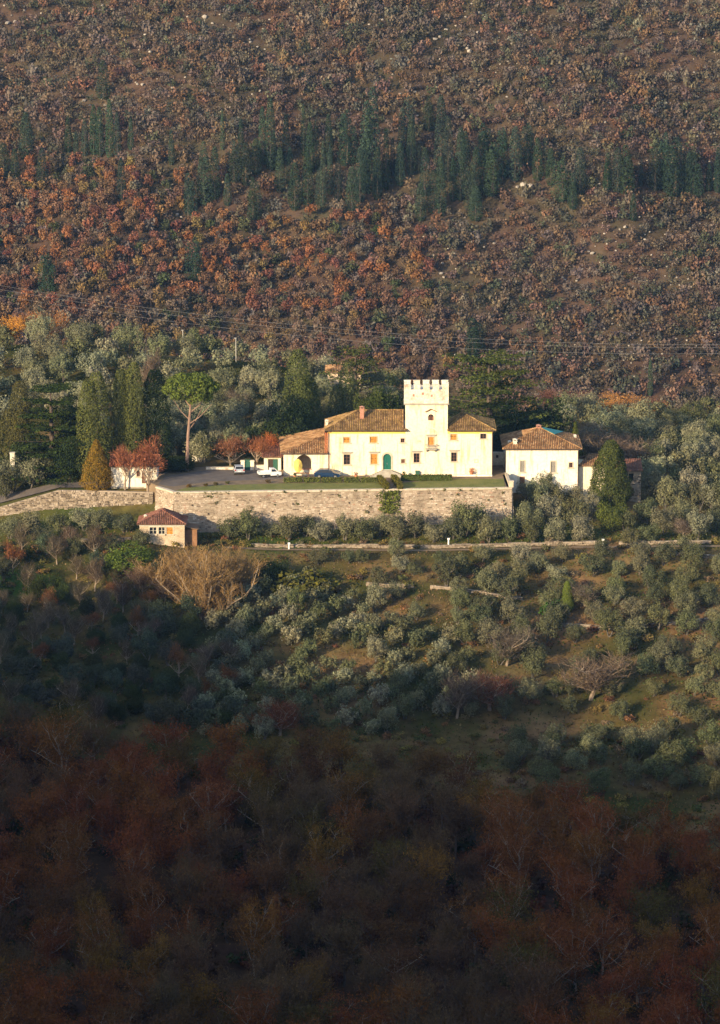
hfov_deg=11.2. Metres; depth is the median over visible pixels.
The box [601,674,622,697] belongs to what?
olive tree
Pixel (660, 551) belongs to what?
olive tree
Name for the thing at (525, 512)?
olive tree
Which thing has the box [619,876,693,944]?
oak tree
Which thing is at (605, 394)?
mountain oak
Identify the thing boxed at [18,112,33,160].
cypress tree
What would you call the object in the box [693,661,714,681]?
olive tree
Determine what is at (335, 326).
mountain oak
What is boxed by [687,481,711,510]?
olive tree
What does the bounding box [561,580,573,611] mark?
small cypress tree
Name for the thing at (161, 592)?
bare tree
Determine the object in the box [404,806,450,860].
oak tree
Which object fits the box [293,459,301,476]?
parasol
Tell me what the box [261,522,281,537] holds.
olive tree
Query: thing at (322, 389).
olive tree
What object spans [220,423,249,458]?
olive tree
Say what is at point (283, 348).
mountain oak
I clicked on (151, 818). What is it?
oak tree
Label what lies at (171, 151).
cypress tree
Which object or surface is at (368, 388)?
olive tree
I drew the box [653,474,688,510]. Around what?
olive tree
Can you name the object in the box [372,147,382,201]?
cypress tree
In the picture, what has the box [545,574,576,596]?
olive tree
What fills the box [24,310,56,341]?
olive tree
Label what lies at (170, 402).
olive tree
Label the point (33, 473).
olive tree
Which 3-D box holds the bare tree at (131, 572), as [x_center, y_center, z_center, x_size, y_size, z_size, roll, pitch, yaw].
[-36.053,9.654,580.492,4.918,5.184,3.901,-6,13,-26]
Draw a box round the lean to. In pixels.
[578,453,605,496]
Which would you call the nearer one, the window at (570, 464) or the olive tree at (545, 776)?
the olive tree at (545, 776)
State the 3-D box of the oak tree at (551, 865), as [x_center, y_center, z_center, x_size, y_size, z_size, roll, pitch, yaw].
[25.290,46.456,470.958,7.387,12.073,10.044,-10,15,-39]
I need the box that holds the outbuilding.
[109,454,160,487]
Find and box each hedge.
[283,477,302,482]
[303,476,321,482]
[321,477,342,482]
[343,476,359,482]
[360,476,377,482]
[377,474,389,489]
[390,474,403,488]
[401,473,452,480]
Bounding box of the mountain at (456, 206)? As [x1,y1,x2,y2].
[0,0,719,411]
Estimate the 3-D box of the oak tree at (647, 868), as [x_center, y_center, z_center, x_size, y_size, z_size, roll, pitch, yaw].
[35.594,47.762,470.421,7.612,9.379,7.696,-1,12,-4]
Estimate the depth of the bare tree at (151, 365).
668.40 m
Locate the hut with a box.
[137,508,198,546]
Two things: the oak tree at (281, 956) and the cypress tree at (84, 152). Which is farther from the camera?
the cypress tree at (84, 152)
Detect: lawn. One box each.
[177,482,381,490]
[403,479,504,487]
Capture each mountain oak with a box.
[12,311,24,325]
[13,337,24,344]
[25,310,36,319]
[38,309,51,318]
[49,303,61,312]
[57,309,72,336]
[61,337,72,344]
[67,303,77,317]
[78,315,90,324]
[84,305,101,317]
[92,292,105,306]
[102,310,115,321]
[106,322,121,332]
[115,318,123,326]
[124,301,139,315]
[124,309,138,325]
[139,324,150,337]
[145,323,160,338]
[147,308,158,319]
[154,318,164,325]
[160,308,173,318]
[168,349,176,355]
[169,323,179,333]
[172,327,185,337]
[172,331,183,340]
[174,315,186,328]
[188,313,201,324]
[197,329,205,335]
[198,314,210,327]
[202,334,213,344]
[207,318,220,336]
[223,336,236,347]
[230,324,238,334]
[246,331,257,341]
[249,342,258,351]
[263,331,275,344]
[263,350,279,362]
[266,322,277,333]
[267,337,278,348]
[267,347,277,357]
[276,346,286,354]
[279,328,292,336]
[287,331,301,342]
[289,339,303,351]
[293,319,306,337]
[306,341,320,354]
[308,330,320,341]
[315,332,327,350]
[318,311,329,324]
[321,343,336,357]
[327,321,340,341]
[329,314,345,334]
[333,304,345,316]
[336,340,346,351]
[343,326,354,343]
[346,318,356,335]
[347,309,358,320]
[351,351,365,359]
[354,316,367,337]
[359,310,369,320]
[369,336,379,346]
[371,309,386,324]
[372,351,385,363]
[373,323,385,334]
[381,327,392,349]
[381,335,395,353]
[384,360,398,370]
[391,318,401,328]
[400,324,410,334]
[400,344,409,355]
[406,357,419,374]
[408,343,421,355]
[410,365,423,379]
[411,309,424,326]
[417,330,426,339]
[418,361,427,371]
[426,340,439,355]
[429,304,444,318]
[431,326,448,338]
[431,363,445,378]
[435,345,448,365]
[441,356,453,367]
[445,332,455,343]
[446,369,459,379]
[455,379,466,395]
[457,347,466,354]
[462,367,473,375]
[465,384,475,398]
[599,390,612,401]
[673,396,689,408]
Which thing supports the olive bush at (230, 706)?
on the ground at (104, 865)
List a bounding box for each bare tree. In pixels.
[0,587,12,612]
[0,610,20,633]
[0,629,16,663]
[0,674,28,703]
[12,519,35,548]
[14,591,37,611]
[15,560,41,587]
[19,614,43,648]
[27,609,53,639]
[36,596,62,627]
[42,532,70,564]
[51,603,71,632]
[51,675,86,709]
[60,526,84,547]
[60,613,92,644]
[67,556,86,578]
[70,578,92,602]
[77,522,110,551]
[80,691,108,727]
[84,555,105,591]
[93,583,117,622]
[105,570,141,611]
[113,635,139,662]
[115,558,142,587]
[129,567,159,593]
[134,616,162,637]
[140,345,162,386]
[151,578,175,601]
[179,683,197,707]
[182,653,209,679]
[195,640,217,667]
[218,636,242,666]
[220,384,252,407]
[245,693,312,735]
[436,668,493,718]
[452,664,522,710]
[483,623,539,665]
[544,649,641,700]
[558,581,602,606]
[566,421,617,459]
[569,419,600,438]
[596,430,641,453]
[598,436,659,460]
[670,515,702,536]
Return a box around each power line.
[0,285,719,344]
[0,289,719,347]
[0,295,719,353]
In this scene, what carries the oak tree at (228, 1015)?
on the ground at (104, 865)
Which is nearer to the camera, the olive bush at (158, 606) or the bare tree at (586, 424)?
the olive bush at (158, 606)
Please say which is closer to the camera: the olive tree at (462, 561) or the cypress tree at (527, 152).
the olive tree at (462, 561)
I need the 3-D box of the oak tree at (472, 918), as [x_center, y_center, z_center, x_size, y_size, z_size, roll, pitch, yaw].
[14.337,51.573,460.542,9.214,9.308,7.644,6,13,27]
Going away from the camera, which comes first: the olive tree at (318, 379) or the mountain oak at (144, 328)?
the olive tree at (318, 379)
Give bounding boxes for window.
[135,470,140,477]
[149,526,157,534]
[157,526,165,534]
[166,526,173,534]
[341,452,351,465]
[342,436,350,443]
[368,436,377,443]
[368,451,379,464]
[400,458,405,463]
[411,451,421,463]
[426,434,435,446]
[428,414,433,419]
[449,433,457,440]
[449,450,458,462]
[479,433,487,439]
[519,460,525,472]
[550,461,556,473]
[568,462,573,468]
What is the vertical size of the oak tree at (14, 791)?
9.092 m
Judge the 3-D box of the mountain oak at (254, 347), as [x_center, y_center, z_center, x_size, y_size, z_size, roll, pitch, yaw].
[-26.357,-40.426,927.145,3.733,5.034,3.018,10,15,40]
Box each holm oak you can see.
[0,425,26,462]
[9,434,48,479]
[49,435,86,480]
[53,398,91,441]
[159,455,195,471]
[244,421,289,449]
[251,555,290,583]
[262,399,311,441]
[352,385,383,409]
[365,386,404,413]
[493,426,512,451]
[498,396,540,432]
[520,395,573,432]
[595,500,627,531]
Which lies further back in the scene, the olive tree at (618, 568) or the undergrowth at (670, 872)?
the olive tree at (618, 568)
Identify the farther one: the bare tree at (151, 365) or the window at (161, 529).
the bare tree at (151, 365)
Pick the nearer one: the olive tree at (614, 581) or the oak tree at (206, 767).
the oak tree at (206, 767)
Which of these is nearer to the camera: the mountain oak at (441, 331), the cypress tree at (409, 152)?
the mountain oak at (441, 331)
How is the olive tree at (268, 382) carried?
on the ground at (104, 865)
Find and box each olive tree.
[0,451,26,492]
[0,467,17,499]
[0,515,22,538]
[12,343,37,369]
[13,508,44,533]
[15,380,40,414]
[17,456,46,488]
[20,365,45,391]
[21,356,50,379]
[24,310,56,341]
[30,327,63,362]
[30,525,56,545]
[35,451,58,479]
[44,391,68,409]
[44,511,71,531]
[46,339,72,372]
[48,351,75,382]
[66,318,95,352]
[67,536,85,556]
[68,504,99,529]
[72,395,101,421]
[74,349,106,376]
[75,384,102,407]
[89,505,112,529]
[100,377,121,408]
[101,532,121,551]
[111,321,145,357]
[112,513,135,532]
[113,400,141,424]
[130,529,151,544]
[136,382,161,406]
[146,329,171,364]
[146,412,180,439]
[152,393,177,416]
[158,420,185,452]
[158,440,176,457]
[168,402,198,428]
[169,412,186,430]
[172,332,197,354]
[176,326,205,355]
[176,418,206,435]
[180,398,205,424]
[184,431,211,462]
[185,425,209,444]
[191,388,220,415]
[193,401,219,429]
[193,429,216,462]
[206,421,225,452]
[207,366,236,392]
[208,371,230,396]
[213,390,227,413]
[214,397,237,420]
[214,409,243,437]
[214,414,244,437]
[216,514,241,539]
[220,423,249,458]
[221,398,246,427]
[225,396,249,418]
[230,385,257,409]
[235,507,262,539]
[237,363,263,391]
[251,714,274,739]
[253,399,283,424]
[254,364,281,398]
[257,355,280,376]
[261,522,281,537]
[278,513,301,540]
[279,371,298,393]
[286,583,306,615]
[287,358,312,380]
[297,514,317,536]
[307,517,335,541]
[307,547,327,564]
[310,353,335,381]
[313,371,333,392]
[314,383,331,405]
[320,393,340,416]
[334,511,358,540]
[335,399,356,415]
[340,548,354,563]
[346,517,378,542]
[353,547,368,563]
[358,358,372,381]
[358,389,370,406]
[359,383,377,399]
[364,367,388,388]
[365,581,386,611]
[365,631,388,662]
[368,384,396,401]
[368,511,389,535]
[368,564,390,586]
[377,707,399,731]
[379,386,403,400]
[379,511,407,540]
[382,580,406,600]
[385,667,409,694]
[387,537,405,557]
[389,393,404,417]
[389,691,415,718]
[391,554,408,573]
[401,509,429,537]
[406,562,421,575]
[406,599,426,620]
[421,522,449,542]
[431,554,456,585]
[432,550,451,563]
[438,510,463,539]
[444,650,467,674]
[448,574,469,594]
[448,585,472,609]
[449,552,470,577]
[450,499,486,536]
[450,604,467,624]
[451,617,475,645]
[465,602,491,626]
[470,592,497,614]
[471,565,497,592]
[472,542,495,561]
[475,512,502,542]
[476,616,503,643]
[484,560,508,579]
[491,641,513,664]
[491,692,515,719]
[492,572,518,599]
[495,513,518,541]
[498,596,527,623]
[498,670,519,693]
[499,750,521,772]
[504,723,529,746]
[507,566,528,596]
[508,611,533,632]
[508,739,531,759]
[509,542,531,560]
[510,556,529,577]
[512,623,534,648]
[513,500,543,532]
[515,479,533,499]
[516,675,543,701]
[517,633,547,659]
[519,514,544,542]
[519,646,547,679]
[524,476,549,510]
[526,547,549,571]
[526,756,552,775]
[531,760,562,793]
[533,735,561,761]
[534,493,562,524]
[534,606,562,641]
[535,585,561,605]
[536,471,552,488]
[538,730,561,752]
[542,676,563,697]
[543,515,568,540]
[543,599,570,624]
[543,721,566,745]
[545,479,569,506]
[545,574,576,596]
[546,563,567,578]
[551,542,570,562]
[553,389,578,413]
[555,494,589,525]
[558,695,577,714]
[561,411,576,432]
[561,679,578,695]
[562,746,588,770]
[564,484,585,500]
[566,621,586,642]
[568,653,589,675]
[569,511,594,540]
[572,388,598,421]
[572,585,598,606]
[576,489,599,518]
[578,552,605,576]
[578,646,599,664]
[578,722,607,744]
[578,732,602,753]
[581,427,598,451]
[581,762,611,794]
[584,599,605,622]
[585,739,609,764]
[591,538,612,558]
[593,603,624,636]
[595,721,616,738]
[597,406,625,433]
[600,427,630,447]
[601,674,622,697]
[602,584,625,604]
[605,574,626,591]
[608,697,630,720]
[610,506,635,531]
[610,559,627,577]
[611,413,638,436]
[613,624,639,647]
[613,633,632,658]
[615,655,632,677]
[617,725,640,741]
[619,594,648,618]
[619,758,647,785]
[620,526,639,545]
[622,423,649,448]
[622,735,651,760]
[624,615,647,637]
[627,396,655,420]
[627,551,650,574]
[629,416,657,444]
[629,540,652,556]
[632,496,657,523]
[633,652,659,675]
[637,455,665,475]
[638,522,660,540]
[638,719,669,753]
[639,564,666,587]
[641,439,664,460]
[641,466,664,500]
[643,754,674,780]
[644,678,666,696]
[645,460,667,484]
[645,580,665,604]
[646,641,673,670]
[647,484,669,502]
[647,599,670,629]
[650,503,677,534]
[651,418,675,440]
[652,425,681,456]
[652,538,675,565]
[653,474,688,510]
[653,714,683,742]
[656,738,686,770]
[657,633,682,655]
[659,408,685,429]
[663,573,689,603]
[664,653,688,677]
[665,480,686,507]
[666,689,689,716]
[667,499,694,523]
[668,770,688,790]
[670,733,697,763]
[673,563,699,584]
[673,589,699,614]
[674,607,701,634]
[675,534,697,553]
[676,437,710,468]
[676,464,707,500]
[677,400,707,422]
[680,417,709,442]
[680,541,705,568]
[681,429,707,457]
[684,674,706,695]
[686,505,713,539]
[686,704,713,725]
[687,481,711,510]
[688,761,716,786]
[691,631,718,664]
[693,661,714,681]
[695,429,719,456]
[696,580,719,605]
[696,718,719,747]
[700,480,719,510]
[702,410,719,440]
[702,506,719,531]
[702,617,719,641]
[703,741,719,765]
[704,606,719,625]
[705,677,719,699]
[705,771,719,799]
[707,480,719,508]
[708,648,719,674]
[709,438,719,462]
[710,553,719,574]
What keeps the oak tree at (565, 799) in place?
on the ground at (104, 865)
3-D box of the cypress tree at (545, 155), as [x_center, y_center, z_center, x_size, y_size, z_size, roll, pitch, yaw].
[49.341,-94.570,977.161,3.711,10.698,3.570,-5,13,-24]
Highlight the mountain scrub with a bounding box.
[0,0,719,411]
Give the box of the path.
[386,478,396,487]
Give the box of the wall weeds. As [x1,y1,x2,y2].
[176,487,506,518]
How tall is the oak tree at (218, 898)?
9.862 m
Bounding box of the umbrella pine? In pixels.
[161,371,220,471]
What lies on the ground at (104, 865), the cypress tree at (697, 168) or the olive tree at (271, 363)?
the olive tree at (271, 363)
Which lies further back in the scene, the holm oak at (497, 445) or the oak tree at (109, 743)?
the holm oak at (497, 445)
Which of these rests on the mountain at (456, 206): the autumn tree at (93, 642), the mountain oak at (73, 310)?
the mountain oak at (73, 310)
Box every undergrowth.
[0,524,719,875]
[0,732,719,1023]
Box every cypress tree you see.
[0,143,11,176]
[0,380,34,465]
[10,148,19,178]
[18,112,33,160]
[36,148,48,185]
[38,253,58,292]
[64,115,72,152]
[73,131,78,153]
[73,371,113,481]
[80,118,88,156]
[89,104,98,155]
[95,107,104,157]
[96,60,110,99]
[104,99,114,158]
[109,368,132,453]
[113,112,121,156]
[116,157,126,200]
[117,361,147,453]
[127,118,134,150]
[138,369,173,458]
[168,129,174,165]
[183,173,197,216]
[183,237,202,281]
[196,141,213,206]
[209,146,220,200]
[220,110,224,150]
[222,140,245,183]
[223,174,231,206]
[237,119,243,145]
[238,142,253,186]
[247,178,261,221]
[249,138,261,175]
[258,106,266,165]
[264,98,276,170]
[268,133,276,167]
[274,148,285,193]
[281,115,289,161]
[281,348,324,430]
[285,147,293,184]
[288,162,301,210]
[300,104,306,156]
[301,151,314,206]
[305,121,314,172]
[312,119,319,170]
[314,168,325,206]
[319,141,326,212]
[324,114,333,163]
[325,362,359,417]
[326,147,333,194]
[333,158,342,201]
[337,109,357,166]
[344,167,359,215]
[354,146,366,202]
[358,86,382,194]
[359,125,375,190]
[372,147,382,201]
[382,127,390,190]
[389,138,395,175]
[394,142,405,186]
[396,97,416,157]
[405,116,416,176]
[414,183,425,221]
[415,144,421,173]
[419,147,431,196]
[422,96,435,131]
[426,170,442,213]
[433,94,448,176]
[434,156,446,216]
[442,116,453,181]
[448,158,456,201]
[453,127,467,201]
[459,131,470,186]
[463,162,478,211]
[464,318,485,358]
[467,185,483,221]
[469,146,482,199]
[477,123,493,166]
[480,142,502,197]
[495,127,508,178]
[507,126,523,182]
[519,123,534,166]
[531,137,543,181]
[538,137,550,176]
[545,148,555,186]
[550,158,572,202]
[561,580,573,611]
[567,173,577,209]
[574,147,587,194]
[602,153,612,191]
[610,147,624,192]
[616,145,635,194]
[629,193,637,221]
[638,159,643,185]
[647,143,662,191]
[647,358,652,395]
[657,132,669,186]
[661,137,685,197]
[680,142,693,195]
[682,152,703,196]
[705,163,712,191]
[712,147,719,193]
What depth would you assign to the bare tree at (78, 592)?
575.46 m
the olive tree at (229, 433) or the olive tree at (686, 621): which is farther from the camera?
the olive tree at (229, 433)
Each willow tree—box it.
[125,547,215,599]
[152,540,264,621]
[162,543,225,582]
[198,545,270,595]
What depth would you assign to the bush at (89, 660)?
553.47 m
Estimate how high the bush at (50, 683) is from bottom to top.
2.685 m
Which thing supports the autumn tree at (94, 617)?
on the ground at (104, 865)
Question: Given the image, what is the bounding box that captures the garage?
[262,442,282,469]
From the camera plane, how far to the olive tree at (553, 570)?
582.30 m
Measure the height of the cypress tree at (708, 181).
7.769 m
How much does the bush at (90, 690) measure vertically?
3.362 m
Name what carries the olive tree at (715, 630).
on the ground at (104, 865)
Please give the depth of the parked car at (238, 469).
613.41 m
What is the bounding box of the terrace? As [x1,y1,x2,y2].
[146,463,508,499]
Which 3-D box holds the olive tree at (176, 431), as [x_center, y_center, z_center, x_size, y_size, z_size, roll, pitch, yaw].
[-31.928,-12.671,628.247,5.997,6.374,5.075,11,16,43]
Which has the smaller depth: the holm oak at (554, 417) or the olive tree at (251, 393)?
the holm oak at (554, 417)
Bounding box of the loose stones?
[3,1,719,407]
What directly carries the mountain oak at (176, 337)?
on the mountain at (456, 206)
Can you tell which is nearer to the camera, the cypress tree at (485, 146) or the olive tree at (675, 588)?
the olive tree at (675, 588)
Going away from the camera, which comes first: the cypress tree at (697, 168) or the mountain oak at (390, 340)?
the mountain oak at (390, 340)
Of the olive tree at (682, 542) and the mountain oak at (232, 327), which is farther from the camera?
the mountain oak at (232, 327)
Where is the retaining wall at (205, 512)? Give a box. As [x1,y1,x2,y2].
[155,472,513,531]
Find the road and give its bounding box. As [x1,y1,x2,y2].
[0,482,110,502]
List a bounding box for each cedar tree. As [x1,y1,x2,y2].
[0,382,110,484]
[317,344,402,406]
[439,348,566,439]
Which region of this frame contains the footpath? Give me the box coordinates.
[224,545,719,550]
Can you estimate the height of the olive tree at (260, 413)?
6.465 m
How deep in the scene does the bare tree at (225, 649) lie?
556.96 m
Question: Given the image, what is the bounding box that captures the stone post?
[9,452,14,472]
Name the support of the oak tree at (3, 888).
on the ground at (104, 865)
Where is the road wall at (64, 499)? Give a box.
[0,490,153,516]
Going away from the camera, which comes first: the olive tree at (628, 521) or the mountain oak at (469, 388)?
the olive tree at (628, 521)
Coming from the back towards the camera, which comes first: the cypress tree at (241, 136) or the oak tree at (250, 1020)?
the cypress tree at (241, 136)
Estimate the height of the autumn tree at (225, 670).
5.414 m
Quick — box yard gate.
[245,459,249,469]
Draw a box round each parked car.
[233,464,244,473]
[314,468,340,477]
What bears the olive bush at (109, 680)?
on the ground at (104, 865)
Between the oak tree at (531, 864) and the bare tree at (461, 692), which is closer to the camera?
the oak tree at (531, 864)
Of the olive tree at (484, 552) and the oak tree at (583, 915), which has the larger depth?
the olive tree at (484, 552)
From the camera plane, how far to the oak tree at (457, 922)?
455.93 m
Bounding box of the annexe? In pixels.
[500,424,582,494]
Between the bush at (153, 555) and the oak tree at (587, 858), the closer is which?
the oak tree at (587, 858)
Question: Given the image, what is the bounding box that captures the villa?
[279,380,496,475]
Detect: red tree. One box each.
[110,444,138,489]
[125,431,167,491]
[211,434,250,465]
[240,435,275,464]
[260,431,278,451]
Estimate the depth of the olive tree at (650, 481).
618.97 m
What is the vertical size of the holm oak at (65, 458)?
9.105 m
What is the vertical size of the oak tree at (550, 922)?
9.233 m
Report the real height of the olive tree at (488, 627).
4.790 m
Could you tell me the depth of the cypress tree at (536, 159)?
975.20 m
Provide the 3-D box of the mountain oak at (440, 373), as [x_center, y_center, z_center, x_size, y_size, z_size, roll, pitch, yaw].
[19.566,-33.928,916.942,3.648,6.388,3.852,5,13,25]
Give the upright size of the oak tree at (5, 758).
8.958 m
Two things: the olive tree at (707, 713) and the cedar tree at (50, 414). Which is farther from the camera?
the cedar tree at (50, 414)
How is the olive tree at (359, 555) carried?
on the ground at (104, 865)
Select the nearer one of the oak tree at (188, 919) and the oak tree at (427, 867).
the oak tree at (188, 919)
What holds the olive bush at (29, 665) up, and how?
on the ground at (104, 865)
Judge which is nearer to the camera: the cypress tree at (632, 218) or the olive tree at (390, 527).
the olive tree at (390, 527)
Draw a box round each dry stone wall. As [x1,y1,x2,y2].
[80,537,130,542]
[249,540,710,548]
[366,582,574,602]
[560,617,715,629]
[674,552,717,557]
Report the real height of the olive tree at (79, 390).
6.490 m
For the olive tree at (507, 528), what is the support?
on the ground at (104, 865)
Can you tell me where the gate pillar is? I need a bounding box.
[250,460,254,469]
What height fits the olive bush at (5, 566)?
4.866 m
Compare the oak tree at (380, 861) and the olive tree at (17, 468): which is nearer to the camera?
the oak tree at (380, 861)
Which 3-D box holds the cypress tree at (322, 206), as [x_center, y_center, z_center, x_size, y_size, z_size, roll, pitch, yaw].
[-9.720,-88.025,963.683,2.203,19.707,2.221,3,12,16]
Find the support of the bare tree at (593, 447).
on the ground at (104, 865)
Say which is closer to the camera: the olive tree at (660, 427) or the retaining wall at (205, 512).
the retaining wall at (205, 512)
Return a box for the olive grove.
[0,320,719,736]
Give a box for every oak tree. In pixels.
[0,692,42,754]
[0,740,23,784]
[0,772,38,826]
[0,814,7,834]
[0,823,28,874]
[0,852,25,918]
[3,845,47,907]
[7,713,61,768]
[9,903,79,957]
[24,915,78,976]
[28,829,97,887]
[31,705,88,777]
[39,693,95,740]
[48,810,95,861]
[48,867,107,933]
[63,921,124,972]
[69,899,126,984]
[70,710,119,758]
[72,884,118,949]
[75,933,131,990]
[94,738,170,811]
[96,724,148,775]
[97,809,156,872]
[98,868,149,923]
[104,794,182,854]
[109,834,158,903]
[110,731,165,779]
[115,903,167,952]
[116,868,174,946]
[125,928,177,984]
[128,777,184,830]
[137,715,195,774]
[139,754,188,803]
[145,813,200,887]
[153,895,216,954]
[158,732,199,792]
[164,804,236,861]
[170,783,210,833]
[188,744,240,793]
[189,769,240,842]
[191,868,265,942]
[202,772,250,831]
[203,714,252,774]
[206,980,285,1023]
[206,988,264,1023]
[211,866,254,913]
[217,901,267,957]
[218,750,276,813]
[220,981,282,1023]
[221,762,297,839]
[226,891,286,977]
[228,745,278,788]
[233,932,302,985]
[238,731,300,777]
[238,848,295,911]
[241,782,301,861]
[243,829,312,904]
[261,817,316,886]
[261,885,307,947]
[281,795,342,859]
[281,950,339,1007]
[283,1007,321,1023]
[286,719,332,767]
[287,778,349,835]
[289,744,343,789]
[299,813,353,886]
[301,943,346,1001]
[311,723,370,785]
[323,761,383,821]
[325,792,375,850]
[332,810,390,872]
[333,757,388,815]
[361,726,403,791]
[362,831,422,892]
[391,740,455,807]
[399,824,456,885]
[399,836,463,912]
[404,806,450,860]
[408,744,453,783]
[423,903,487,966]
[430,742,500,801]
[432,788,493,858]
[435,887,506,954]
[451,871,496,915]
[452,788,499,843]
[458,831,510,886]
[461,773,504,816]
[469,789,537,856]
[474,779,531,853]
[475,863,539,920]
[475,874,551,951]
[487,816,546,903]
[490,837,543,888]
[506,945,593,1015]
[509,995,577,1023]
[511,781,555,831]
[525,789,571,849]
[525,804,576,860]
[527,900,582,957]
[528,833,591,906]
[528,918,603,998]
[534,773,589,835]
[540,825,613,883]
[546,861,607,921]
[555,895,604,950]
[558,798,604,854]
[563,820,613,899]
[566,787,625,876]
[572,986,629,1019]
[573,987,638,1023]
[576,953,649,1018]
[581,898,636,974]
[591,927,679,1007]
[596,869,656,935]
[597,796,661,861]
[597,821,677,887]
[607,850,669,915]
[610,822,661,870]
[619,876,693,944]
[634,915,684,973]
[659,824,704,874]
[663,826,714,880]
[674,869,719,913]
[675,929,719,1002]
[687,897,719,943]
[689,896,719,972]
[708,997,719,1023]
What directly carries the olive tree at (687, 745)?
on the ground at (104, 865)
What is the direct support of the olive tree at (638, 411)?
on the ground at (104, 865)
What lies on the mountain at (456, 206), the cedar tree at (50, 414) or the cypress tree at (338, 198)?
the cypress tree at (338, 198)
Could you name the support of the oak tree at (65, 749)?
on the ground at (104, 865)
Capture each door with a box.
[268,459,272,469]
[273,459,277,469]
[383,454,386,469]
[387,454,390,469]
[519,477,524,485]
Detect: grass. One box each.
[0,344,718,481]
[198,502,719,544]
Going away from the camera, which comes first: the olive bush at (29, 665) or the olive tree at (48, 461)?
the olive bush at (29, 665)
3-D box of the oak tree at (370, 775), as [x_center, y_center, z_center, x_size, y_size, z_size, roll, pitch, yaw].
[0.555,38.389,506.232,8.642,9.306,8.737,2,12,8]
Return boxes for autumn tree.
[0,314,26,344]
[3,539,24,571]
[22,309,68,342]
[30,641,51,666]
[38,585,58,609]
[79,610,105,627]
[84,636,99,653]
[103,580,131,603]
[126,606,148,635]
[137,588,160,611]
[165,640,190,675]
[196,676,220,695]
[217,662,240,689]
[534,387,559,411]
[555,389,612,411]
[597,391,640,414]
[638,394,663,407]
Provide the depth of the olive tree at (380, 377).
687.47 m
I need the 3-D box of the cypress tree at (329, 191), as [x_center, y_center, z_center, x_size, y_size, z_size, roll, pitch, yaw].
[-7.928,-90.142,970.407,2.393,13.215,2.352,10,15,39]
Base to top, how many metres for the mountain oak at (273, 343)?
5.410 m
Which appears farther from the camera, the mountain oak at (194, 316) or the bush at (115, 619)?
the mountain oak at (194, 316)
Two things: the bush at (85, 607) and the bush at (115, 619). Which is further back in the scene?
the bush at (85, 607)
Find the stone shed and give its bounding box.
[616,458,642,501]
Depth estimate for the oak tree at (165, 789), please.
503.02 m
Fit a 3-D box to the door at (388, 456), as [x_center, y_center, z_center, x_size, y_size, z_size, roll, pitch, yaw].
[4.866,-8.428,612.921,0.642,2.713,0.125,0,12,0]
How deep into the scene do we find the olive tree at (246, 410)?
650.14 m
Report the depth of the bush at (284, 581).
578.17 m
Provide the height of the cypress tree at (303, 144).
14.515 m
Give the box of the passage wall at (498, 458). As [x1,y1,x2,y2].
[492,452,504,466]
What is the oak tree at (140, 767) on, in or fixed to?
on the ground at (104, 865)
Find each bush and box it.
[0,555,13,582]
[0,626,16,650]
[3,601,23,619]
[6,652,42,682]
[12,645,27,661]
[17,546,33,563]
[21,680,44,701]
[24,575,49,601]
[32,634,55,658]
[34,532,58,554]
[37,684,61,709]
[45,675,60,689]
[46,581,69,606]
[49,575,66,589]
[50,631,77,656]
[52,683,68,699]
[53,702,71,722]
[57,662,82,683]
[75,682,96,701]
[78,598,94,616]
[82,652,103,669]
[85,547,108,572]
[85,626,106,642]
[102,565,122,580]
[102,667,123,692]
[104,539,153,576]
[104,700,127,722]
[105,659,129,678]
[106,575,128,592]
[108,622,132,646]
[109,611,128,629]
[125,695,146,714]
[127,598,149,621]
[130,625,158,659]
[130,654,149,671]
[136,548,159,571]
[143,607,176,637]
[143,699,162,724]
[148,597,174,618]
[149,559,167,588]
[152,670,180,700]
[153,666,179,685]
[153,691,191,731]
[155,635,180,665]
[174,609,202,633]
[179,591,209,619]
[181,674,205,698]
[188,695,214,717]
[191,711,210,730]
[209,656,239,679]
[214,625,238,648]
[218,708,235,729]
[219,695,242,715]
[221,688,238,704]
[268,568,322,595]
[301,573,339,596]
[538,598,560,614]
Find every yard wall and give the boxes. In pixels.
[206,467,232,469]
[254,465,263,469]
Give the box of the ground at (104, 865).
[0,345,719,1023]
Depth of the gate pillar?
617.47 m
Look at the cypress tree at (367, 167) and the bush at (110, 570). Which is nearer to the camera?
the bush at (110, 570)
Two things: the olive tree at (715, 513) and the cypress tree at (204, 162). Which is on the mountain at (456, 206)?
the cypress tree at (204, 162)
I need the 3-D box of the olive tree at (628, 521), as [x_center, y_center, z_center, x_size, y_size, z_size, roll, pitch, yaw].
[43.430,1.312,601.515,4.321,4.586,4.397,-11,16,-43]
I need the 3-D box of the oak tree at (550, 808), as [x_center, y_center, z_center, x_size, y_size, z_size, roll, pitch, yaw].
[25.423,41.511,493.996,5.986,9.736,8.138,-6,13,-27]
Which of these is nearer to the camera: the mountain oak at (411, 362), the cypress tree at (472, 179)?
the mountain oak at (411, 362)
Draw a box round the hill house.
[325,363,363,387]
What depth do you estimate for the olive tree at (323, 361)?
693.21 m
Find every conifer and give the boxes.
[79,439,115,490]
[572,421,582,456]
[587,439,634,508]
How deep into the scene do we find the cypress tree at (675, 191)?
973.54 m
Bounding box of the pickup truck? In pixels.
[257,467,281,477]
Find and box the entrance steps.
[370,470,400,476]
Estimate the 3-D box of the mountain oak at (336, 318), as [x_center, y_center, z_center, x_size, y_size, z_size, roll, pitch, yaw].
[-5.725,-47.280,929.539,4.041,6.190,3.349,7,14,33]
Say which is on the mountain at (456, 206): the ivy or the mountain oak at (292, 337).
the mountain oak at (292, 337)
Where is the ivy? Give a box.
[377,490,401,523]
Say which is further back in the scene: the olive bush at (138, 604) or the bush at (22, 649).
the olive bush at (138, 604)
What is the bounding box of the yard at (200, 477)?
[158,470,313,485]
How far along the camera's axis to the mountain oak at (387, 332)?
925.11 m

